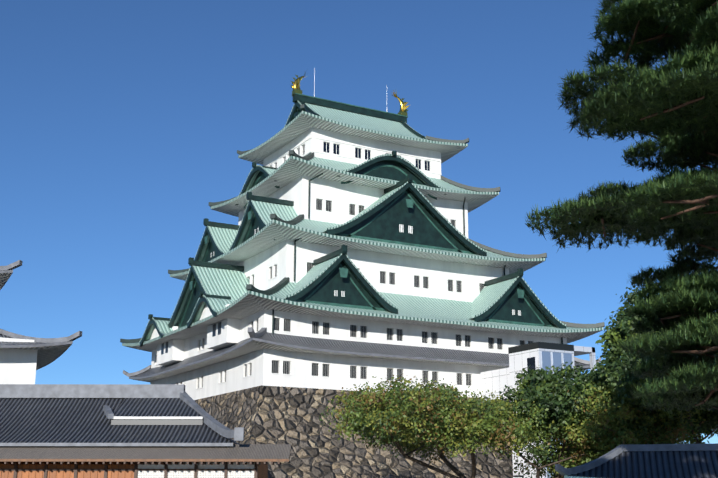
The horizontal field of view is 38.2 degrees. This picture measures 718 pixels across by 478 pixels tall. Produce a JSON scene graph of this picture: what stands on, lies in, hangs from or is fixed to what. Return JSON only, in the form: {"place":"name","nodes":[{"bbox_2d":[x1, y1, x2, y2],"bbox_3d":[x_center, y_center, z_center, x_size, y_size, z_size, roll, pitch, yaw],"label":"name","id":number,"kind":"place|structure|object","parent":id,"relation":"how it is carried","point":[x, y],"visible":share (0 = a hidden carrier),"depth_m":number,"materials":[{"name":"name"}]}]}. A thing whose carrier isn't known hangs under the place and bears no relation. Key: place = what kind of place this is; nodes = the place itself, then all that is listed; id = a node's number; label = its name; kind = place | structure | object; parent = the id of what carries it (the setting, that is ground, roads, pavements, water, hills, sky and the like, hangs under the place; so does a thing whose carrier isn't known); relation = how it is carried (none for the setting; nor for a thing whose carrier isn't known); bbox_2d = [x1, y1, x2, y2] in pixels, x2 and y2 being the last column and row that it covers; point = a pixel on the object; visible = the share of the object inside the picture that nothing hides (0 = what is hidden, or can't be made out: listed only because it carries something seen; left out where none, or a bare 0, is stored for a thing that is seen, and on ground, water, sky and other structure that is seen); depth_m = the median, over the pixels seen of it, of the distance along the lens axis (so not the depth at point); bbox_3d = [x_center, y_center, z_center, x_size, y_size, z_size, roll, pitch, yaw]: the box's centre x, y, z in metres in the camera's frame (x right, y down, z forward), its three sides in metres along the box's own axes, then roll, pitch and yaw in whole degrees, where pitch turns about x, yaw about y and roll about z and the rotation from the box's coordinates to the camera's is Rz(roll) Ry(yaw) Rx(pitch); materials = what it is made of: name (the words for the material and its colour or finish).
{"place":"outdoors","nodes":[
{"label":"outdoors","id":0,"kind":"place"},
{"bbox_2d":[0,337,36,383],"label":"wall","id":1,"kind":"structure","parent":0,"point":[17,366],"depth_m":85.78,"materials":[{"name":"white paint"}]},
{"bbox_2d":[0,272,71,369],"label":"soffit","id":2,"kind":"structure","parent":1,"relation":"attached to","point":[47,355],"depth_m":89.08,"materials":[{"name":"white paint"}]},
{"bbox_2d":[0,270,68,344],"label":"tile","id":3,"kind":"object","parent":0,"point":[12,343],"visible":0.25,"depth_m":85.51,"materials":[{"name":"grey tile"}]},
{"bbox_2d":[0,260,81,347],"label":"roof edge","id":4,"kind":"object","parent":3,"relation":"on","point":[9,268],"depth_m":86.49,"materials":[{"name":"tile"}]},
{"bbox_2d":[150,127,566,399],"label":"castle walls","id":5,"kind":"structure","parent":0,"point":[371,265],"depth_m":106.99,"materials":[{"name":"white paint"}]},
{"bbox_2d":[156,142,532,387],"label":"windows","id":6,"kind":"structure","parent":5,"relation":"in","point":[286,364],"depth_m":104.43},
{"bbox_2d":[131,332,588,376],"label":"keep tile","id":7,"kind":"object","parent":5,"relation":"attached to","point":[379,348],"visible":0.4,"depth_m":101.29,"materials":[{"name":"grey tile"}]},
{"bbox_2d":[123,327,600,378],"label":"keep tile ridge","id":8,"kind":"object","parent":7,"relation":"on","point":[253,335],"visible":0.56,"depth_m":99.87,"materials":[{"name":"grey tile"}]},
{"bbox_2d":[125,103,600,343],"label":"keep roofs","id":9,"kind":"structure","parent":5,"relation":"on","point":[224,282],"depth_m":109.33,"materials":[{"name":"green metal"}]},
{"bbox_2d":[120,93,604,346],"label":"keep trim","id":10,"kind":"structure","parent":9,"relation":"attached to","point":[404,207],"depth_m":109.86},
{"bbox_2d":[291,73,409,117],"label":"golden roof ornaments","id":11,"kind":"object","parent":10,"relation":"on","point":[298,90],"visible":0.96,"depth_m":122.27,"materials":[{"name":"gold metal"}]},
{"bbox_2d":[314,68,387,111],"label":"rods","id":12,"kind":"object","parent":10,"relation":"attached to","point":[314,85],"visible":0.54,"depth_m":122.70,"materials":[{"name":"grey metal"}]},
{"bbox_2d":[122,101,602,345],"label":"roof trim","id":13,"kind":"structure","parent":9,"relation":"attached to","point":[363,242],"depth_m":108.34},
{"bbox_2d":[125,113,601,381],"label":"roof eaves","id":14,"kind":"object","parent":5,"relation":"attached to","point":[290,170],"depth_m":109.53,"materials":[{"name":"white paint"}]},
{"bbox_2d":[0,0,717,443],"label":"sky","id":15,"kind":"structure","parent":0,"point":[122,121],"materials":[{"name":"blue"}]},
{"bbox_2d":[319,374,510,477],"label":"cherry","id":16,"kind":"object","parent":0,"point":[398,404],"depth_m":68.22,"materials":[{"name":"green plant"}]},
{"bbox_2d":[564,475,594,477],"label":"rim","id":17,"kind":"object","parent":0,"point":[576,477],"visible":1,"depth_m":51.35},
{"bbox_2d":[499,285,717,443],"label":"tree","id":18,"kind":"object","parent":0,"point":[550,389],"depth_m":66.67,"materials":[{"name":"green plant"}]},
{"bbox_2d":[524,0,717,411],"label":"pine","id":19,"kind":"object","parent":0,"point":[635,94],"depth_m":28.90,"materials":[{"name":"green plant"}]},
{"bbox_2d":[565,451,717,477],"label":"tile","id":20,"kind":"object","parent":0,"point":[665,464],"visible":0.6,"depth_m":52.05,"materials":[{"name":"grey tile"}]},
{"bbox_2d":[611,329,712,404],"bbox_3d":[22.924,7.403,64.401,22.359,6.573,12.156,17,-22,-50],"label":"tree","id":21,"kind":"object","parent":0,"point":[629,362],"visible":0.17,"depth_m":60.25,"materials":[{"name":"green plant"}]},
{"label":"ground","id":22,"kind":"structure","parent":0,"visible":0},
{"bbox_2d":[0,416,290,477],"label":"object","id":23,"kind":"object","parent":22,"relation":"on","point":[71,469],"depth_m":68.14,"materials":[{"name":"white paint"}]},
{"bbox_2d":[0,398,238,443],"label":"tiled roof","id":24,"kind":"structure","parent":23,"relation":"on","point":[54,420],"depth_m":72.85,"materials":[{"name":"grey tile"}]},
{"bbox_2d":[0,384,243,445],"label":"roof ridge","id":25,"kind":"structure","parent":23,"relation":"on","point":[96,391],"depth_m":77.39,"materials":[{"name":"tile"}]},
{"bbox_2d":[0,444,290,458],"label":"roof eave","id":26,"kind":"object","parent":23,"relation":"attached to","point":[258,451],"visible":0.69,"depth_m":67.92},
{"bbox_2d":[137,471,253,477],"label":"wall panels","id":27,"kind":"object","parent":23,"relation":"attached to","point":[190,474],"depth_m":68.20,"materials":[{"name":"white paint"}]},
{"bbox_2d":[194,385,512,477],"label":"stone base","id":28,"kind":"object","parent":22,"relation":"on","point":[261,414],"visible":0.25,"depth_m":94.38,"materials":[{"name":"grey stone"}]},
{"bbox_2d":[480,342,595,477],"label":"elevator tower","id":29,"kind":"structure","parent":22,"relation":"on","point":[497,380],"depth_m":98.83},
{"bbox_2d":[411,383,716,477],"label":"cherry","id":30,"kind":"object","parent":22,"relation":"on","point":[506,423],"depth_m":65.99,"materials":[{"name":"green plant"}]},
{"bbox_2d":[568,355,717,440],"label":"tree","id":31,"kind":"object","parent":22,"relation":"on","point":[714,419],"depth_m":70.02,"materials":[{"name":"green plant"}]},
{"label":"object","id":32,"kind":"object","parent":22,"relation":"on","visible":0},
{"bbox_2d":[555,443,717,474],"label":"ridge","id":33,"kind":"structure","parent":32,"relation":"on","point":[601,460],"depth_m":52.98,"materials":[{"name":"tile"}]}
]}

